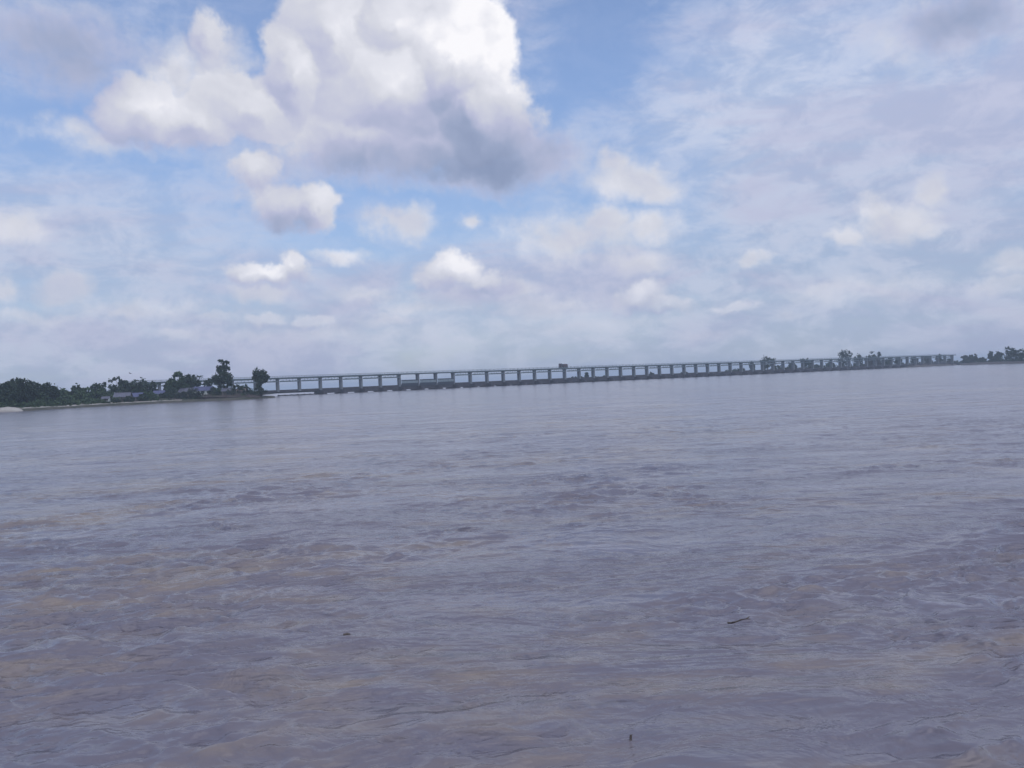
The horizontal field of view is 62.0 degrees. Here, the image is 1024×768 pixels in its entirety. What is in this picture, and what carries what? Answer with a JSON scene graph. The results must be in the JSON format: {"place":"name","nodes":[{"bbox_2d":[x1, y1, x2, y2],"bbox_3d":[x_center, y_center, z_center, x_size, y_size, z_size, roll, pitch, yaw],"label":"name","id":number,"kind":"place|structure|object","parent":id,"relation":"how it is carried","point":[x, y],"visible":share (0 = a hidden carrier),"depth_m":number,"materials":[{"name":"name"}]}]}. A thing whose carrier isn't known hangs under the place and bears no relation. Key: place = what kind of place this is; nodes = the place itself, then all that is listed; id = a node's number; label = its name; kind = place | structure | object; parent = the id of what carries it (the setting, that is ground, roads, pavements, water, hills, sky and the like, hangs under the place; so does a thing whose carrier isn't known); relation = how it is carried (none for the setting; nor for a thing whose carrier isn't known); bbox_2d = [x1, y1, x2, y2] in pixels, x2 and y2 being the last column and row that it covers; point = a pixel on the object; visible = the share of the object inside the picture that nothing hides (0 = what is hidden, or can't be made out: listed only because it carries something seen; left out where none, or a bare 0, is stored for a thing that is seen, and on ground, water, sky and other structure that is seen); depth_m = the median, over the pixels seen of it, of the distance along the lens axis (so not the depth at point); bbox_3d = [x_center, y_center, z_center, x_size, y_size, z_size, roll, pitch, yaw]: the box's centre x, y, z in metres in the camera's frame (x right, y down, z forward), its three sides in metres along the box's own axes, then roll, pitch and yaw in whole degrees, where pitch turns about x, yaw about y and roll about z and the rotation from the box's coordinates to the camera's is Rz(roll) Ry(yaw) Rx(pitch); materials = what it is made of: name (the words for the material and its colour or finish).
{"place":"outdoors","nodes":[
{"label":"outdoors","id":0,"kind":"place"},
{"bbox_2d":[0,407,22,411],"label":"sand spit","id":1,"kind":"structure","parent":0,"point":[8,409],"depth_m":313.25,"materials":[{"name":"beige sand"}]},
{"bbox_2d":[19,394,274,410],"bbox_3d":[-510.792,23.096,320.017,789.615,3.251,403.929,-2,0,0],"label":"river bank","id":2,"kind":"structure","parent":0,"point":[31,408],"depth_m":389.98,"materials":[{"name":"soil"}]},
{"bbox_2d":[101,396,110,400],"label":"hut","id":3,"kind":"object","parent":2,"relation":"on","point":[106,398],"visible":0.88,"depth_m":379.48,"materials":[{"name":"grey metal"}]},
{"bbox_2d":[112,392,132,401],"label":"house","id":4,"kind":"structure","parent":2,"relation":"on","point":[122,394],"depth_m":391.13,"materials":[{"name":"grey metal"}]},
{"bbox_2d":[0,386,256,407],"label":"undergrowth","id":5,"kind":"object","parent":2,"relation":"on","point":[84,397],"visible":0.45,"depth_m":368.29,"materials":[{"name":"green plant"}]},
{"bbox_2d":[123,396,134,401],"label":"bush","id":6,"kind":"object","parent":2,"relation":"on","point":[128,398],"visible":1,"depth_m":388.35,"materials":[{"name":"green plant"}]},
{"bbox_2d":[16,396,243,407],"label":"grass","id":7,"kind":"structure","parent":2,"relation":"on","point":[95,403],"depth_m":355.14,"materials":[{"name":"green plant"}]},
{"bbox_2d":[132,392,143,400],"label":"house","id":8,"kind":"structure","parent":2,"relation":"on","point":[135,395],"depth_m":399.86,"materials":[{"name":"blue metal"}]},
{"bbox_2d":[136,394,148,400],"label":"bush","id":9,"kind":"object","parent":2,"relation":"on","point":[141,397],"visible":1,"depth_m":395.61,"materials":[{"name":"green plant"}]},
{"bbox_2d":[144,391,158,399],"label":"bush","id":10,"kind":"object","parent":2,"relation":"on","point":[151,396],"visible":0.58,"depth_m":401.33,"materials":[{"name":"green plant"}]},
{"bbox_2d":[173,391,187,398],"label":"bush","id":11,"kind":"object","parent":2,"relation":"on","point":[178,395],"visible":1,"depth_m":413.63,"materials":[{"name":"green plant"}]},
{"bbox_2d":[185,386,203,397],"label":"bush","id":12,"kind":"object","parent":2,"relation":"on","point":[190,393],"visible":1,"depth_m":414.67,"materials":[{"name":"green plant"}]},
{"bbox_2d":[199,393,217,398],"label":"brushwood heap","id":13,"kind":"object","parent":2,"relation":"on","point":[207,396],"visible":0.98,"depth_m":411.13,"materials":[{"name":"wood"}]},
{"bbox_2d":[207,387,220,395],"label":"bush","id":14,"kind":"object","parent":2,"relation":"on","point":[216,391],"visible":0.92,"depth_m":416.12,"materials":[{"name":"green plant"}]},
{"bbox_2d":[224,389,235,395],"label":"bush","id":15,"kind":"object","parent":2,"relation":"on","point":[230,393],"visible":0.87,"depth_m":413.19,"materials":[{"name":"green plant"}]},
{"bbox_2d":[227,393,244,397],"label":"brushwood heap","id":16,"kind":"object","parent":2,"relation":"on","point":[237,394],"visible":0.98,"depth_m":408.34,"materials":[{"name":"wood"}]},
{"bbox_2d":[231,384,245,393],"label":"bush","id":17,"kind":"object","parent":2,"relation":"on","point":[236,386],"visible":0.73,"depth_m":418.52,"materials":[{"name":"green plant"}]},
{"bbox_2d":[241,384,252,392],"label":"bush","id":18,"kind":"object","parent":2,"relation":"on","point":[247,388],"visible":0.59,"depth_m":424.34,"materials":[{"name":"green plant"}]},
{"bbox_2d":[244,393,258,397],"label":"brushwood heap","id":19,"kind":"object","parent":2,"relation":"on","point":[249,395],"visible":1,"depth_m":406.59,"materials":[{"name":"wood"}]},
{"bbox_2d":[246,390,258,395],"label":"bush","id":20,"kind":"object","parent":2,"relation":"on","point":[252,392],"visible":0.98,"depth_m":410.51,"materials":[{"name":"green plant"}]},
{"bbox_2d":[251,367,269,396],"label":"broadleaf tree","id":21,"kind":"object","parent":2,"relation":"on","point":[260,377],"visible":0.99,"depth_m":415.58,"materials":[{"name":"green plant"}]},
{"bbox_2d":[149,394,252,399],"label":"terrace","id":22,"kind":"structure","parent":0,"point":[192,396],"depth_m":412.26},
{"bbox_2d":[153,390,164,396],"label":"hut","id":23,"kind":"object","parent":22,"relation":"on","point":[158,391],"visible":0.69,"depth_m":412.15,"materials":[{"name":"blue metal"}]},
{"bbox_2d":[158,392,173,398],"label":"bush","id":24,"kind":"object","parent":22,"relation":"on","point":[166,394],"visible":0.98,"depth_m":410.34,"materials":[{"name":"green plant"}]},
{"bbox_2d":[167,388,178,395],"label":"bush","id":25,"kind":"object","parent":22,"relation":"on","point":[171,391],"visible":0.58,"depth_m":416.63,"materials":[{"name":"green plant"}]},
{"bbox_2d":[178,387,193,395],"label":"hut","id":26,"kind":"object","parent":22,"relation":"on","point":[180,390],"visible":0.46,"depth_m":423.04,"materials":[{"name":"grey metal"}]},
{"bbox_2d":[193,386,212,394],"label":"hut","id":27,"kind":"object","parent":22,"relation":"on","point":[205,389],"visible":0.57,"depth_m":422.57,"materials":[{"name":"blue metal"}]},
{"bbox_2d":[221,388,230,393],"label":"hut","id":28,"kind":"object","parent":22,"relation":"on","point":[223,390],"visible":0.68,"depth_m":418.80,"materials":[{"name":"grey metal"}]},
{"bbox_2d":[0,363,1023,767],"bbox_3d":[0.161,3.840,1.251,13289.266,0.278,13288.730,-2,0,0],"label":"river","id":29,"kind":"structure","parent":0,"point":[568,575],"depth_m":16.75,"materials":[{"name":"liquid"}]},
{"bbox_2d":[277,393,313,395],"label":"guide wall","id":30,"kind":"structure","parent":29,"relation":"in","point":[296,394],"depth_m":548.24,"materials":[{"name":"concrete"}]},
{"bbox_2d":[133,354,959,393],"bbox_3d":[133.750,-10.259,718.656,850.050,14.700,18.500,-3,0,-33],"label":"barrage bridge","id":31,"kind":"structure","parent":29,"relation":"on","point":[424,384],"depth_m":658.42,"materials":[{"name":"concrete"}]},
{"bbox_2d":[558,363,567,367],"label":"hoist machine","id":32,"kind":"object","parent":31,"relation":"on","point":[561,365],"visible":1,"depth_m":656.80,"materials":[{"name":"metal"}]},
{"bbox_2d":[864,358,880,364],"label":"control house","id":33,"kind":"structure","parent":31,"relation":"on","point":[870,362],"depth_m":879.07,"materials":[{"name":"concrete"}]},
{"bbox_2d":[727,616,749,623],"bbox_3d":[3.432,3.577,12.889,0.364,0.156,0.061,-2,0,34],"label":"floating branch","id":34,"kind":"object","parent":29,"relation":"on","point":[737,621],"visible":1,"depth_m":12.88,"materials":[{"name":"wood"}]},
{"bbox_2d":[0,0,1023,392],"label":"sky","id":35,"kind":"structure","parent":0,"point":[281,188],"materials":[{"name":"blue"}]},
{"bbox_2d":[907,360,1023,366],"bbox_3d":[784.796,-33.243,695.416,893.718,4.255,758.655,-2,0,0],"label":"bank","id":36,"kind":"structure","parent":0,"point":[994,362],"depth_m":855.34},
{"bbox_2d":[778,358,1023,368],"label":"undergrowth","id":37,"kind":"object","parent":36,"relation":"on","point":[957,361],"visible":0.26,"depth_m":863.48,"materials":[{"name":"green plant"}]},
{"bbox_2d":[960,355,969,362],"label":"broadleaf tree","id":38,"kind":"object","parent":36,"relation":"on","point":[964,357],"visible":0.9,"depth_m":897.95,"materials":[{"name":"green plant"}]},
{"bbox_2d":[968,354,978,362],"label":"broadleaf tree","id":39,"kind":"object","parent":36,"relation":"on","point":[972,357],"visible":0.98,"depth_m":880.07,"materials":[{"name":"green plant"}]},
{"bbox_2d":[987,351,992,359],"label":"broadleaf tree","id":40,"kind":"object","parent":36,"relation":"on","point":[990,355],"visible":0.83,"depth_m":838.99,"materials":[{"name":"green plant"}]},
{"bbox_2d":[992,351,1003,361],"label":"broadleaf tree","id":41,"kind":"object","parent":36,"relation":"on","point":[997,356],"visible":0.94,"depth_m":819.58,"materials":[{"name":"green plant"}]},
{"bbox_2d":[1004,346,1014,359],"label":"broadleaf tree","id":42,"kind":"object","parent":36,"relation":"on","point":[1008,355],"visible":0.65,"depth_m":794.55,"materials":[{"name":"green plant"}]},
{"bbox_2d":[1011,348,1023,360],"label":"broadleaf tree","id":43,"kind":"object","parent":36,"relation":"on","point":[1016,353],"visible":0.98,"depth_m":768.67,"materials":[{"name":"green plant"}]},
{"label":"meadow","id":44,"kind":"structure","parent":0,"visible":0},
{"bbox_2d":[0,381,19,403],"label":"broadleaf tree","id":45,"kind":"object","parent":44,"relation":"on","point":[7,388],"visible":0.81,"depth_m":333.14,"materials":[{"name":"green plant"}]},
{"bbox_2d":[8,377,21,401],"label":"broadleaf tree","id":46,"kind":"object","parent":44,"relation":"on","point":[11,381],"visible":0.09,"depth_m":347.08,"materials":[{"name":"green plant"}]},
{"bbox_2d":[14,378,39,402],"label":"broadleaf tree","id":47,"kind":"object","parent":44,"relation":"on","point":[27,390],"visible":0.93,"depth_m":343.66,"materials":[{"name":"green plant"}]},
{"bbox_2d":[31,381,50,401],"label":"broadleaf tree","id":48,"kind":"object","parent":44,"relation":"on","point":[40,388],"visible":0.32,"depth_m":354.51,"materials":[{"name":"green plant"}]},
{"bbox_2d":[43,382,60,400],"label":"broadleaf tree","id":49,"kind":"object","parent":44,"relation":"on","point":[53,392],"visible":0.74,"depth_m":357.79,"materials":[{"name":"green plant"}]},
{"bbox_2d":[58,387,71,399],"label":"broadleaf tree","id":50,"kind":"object","parent":44,"relation":"on","point":[60,390],"visible":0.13,"depth_m":384.77,"materials":[{"name":"green plant"}]},
{"bbox_2d":[70,383,80,398],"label":"broadleaf tree","id":51,"kind":"object","parent":44,"relation":"on","point":[74,388],"visible":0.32,"depth_m":389.56,"materials":[{"name":"green plant"}]},
{"bbox_2d":[79,387,96,395],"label":"broadleaf tree","id":52,"kind":"object","parent":44,"relation":"on","point":[87,389],"visible":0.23,"depth_m":397.59,"materials":[{"name":"green plant"}]},
{"bbox_2d":[90,383,106,400],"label":"broadleaf tree","id":53,"kind":"object","parent":44,"relation":"on","point":[96,386],"visible":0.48,"depth_m":401.58,"materials":[{"name":"green plant"}]},
{"bbox_2d":[103,376,122,392],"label":"broadleaf tree","id":54,"kind":"object","parent":44,"relation":"on","point":[113,387],"visible":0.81,"depth_m":409.53,"materials":[{"name":"green plant"}]},
{"bbox_2d":[115,380,136,392],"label":"broadleaf tree","id":55,"kind":"object","parent":44,"relation":"on","point":[126,386],"visible":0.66,"depth_m":409.92,"materials":[{"name":"green plant"}]},
{"bbox_2d":[134,377,151,394],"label":"broadleaf tree","id":56,"kind":"object","parent":44,"relation":"on","point":[144,386],"visible":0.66,"depth_m":420.72,"materials":[{"name":"green plant"}]},
{"bbox_2d":[149,381,157,390],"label":"broadleaf tree","id":57,"kind":"object","parent":44,"relation":"on","point":[153,385],"visible":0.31,"depth_m":430.92,"materials":[{"name":"green plant"}]},
{"bbox_2d":[166,371,189,390],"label":"broadleaf tree","id":58,"kind":"object","parent":44,"relation":"on","point":[178,384],"visible":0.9,"depth_m":424.60,"materials":[{"name":"green plant"}]},
{"bbox_2d":[185,374,201,387],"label":"broadleaf tree","id":59,"kind":"object","parent":44,"relation":"on","point":[193,381],"visible":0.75,"depth_m":432.00,"materials":[{"name":"green plant"}]},
{"bbox_2d":[203,378,211,385],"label":"broadleaf tree","id":60,"kind":"object","parent":44,"relation":"on","point":[208,381],"visible":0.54,"depth_m":430.60,"materials":[{"name":"green plant"}]},
{"bbox_2d":[210,359,233,388],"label":"tall tree","id":61,"kind":"object","parent":44,"relation":"on","point":[222,378],"visible":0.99,"depth_m":421.11,"materials":[{"name":"green plant"}]},
{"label":"downstream bank","id":62,"kind":"structure","parent":0,"visible":0},
{"bbox_2d":[760,355,775,369],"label":"broadleaf tree","id":63,"kind":"object","parent":62,"relation":"on","point":[767,365],"visible":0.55,"depth_m":819.95,"materials":[{"name":"green plant"}]},
{"bbox_2d":[800,358,810,367],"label":"broadleaf tree","id":64,"kind":"object","parent":62,"relation":"on","point":[807,364],"visible":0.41,"depth_m":867.95,"materials":[{"name":"green plant"}]},
{"bbox_2d":[836,349,852,365],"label":"broadleaf tree","id":65,"kind":"object","parent":62,"relation":"on","point":[844,353],"visible":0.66,"depth_m":894.20,"materials":[{"name":"green plant"}]},
{"bbox_2d":[853,353,863,365],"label":"broadleaf tree","id":66,"kind":"object","parent":62,"relation":"on","point":[860,356],"visible":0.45,"depth_m":903.64,"materials":[{"name":"green plant"}]}
]}

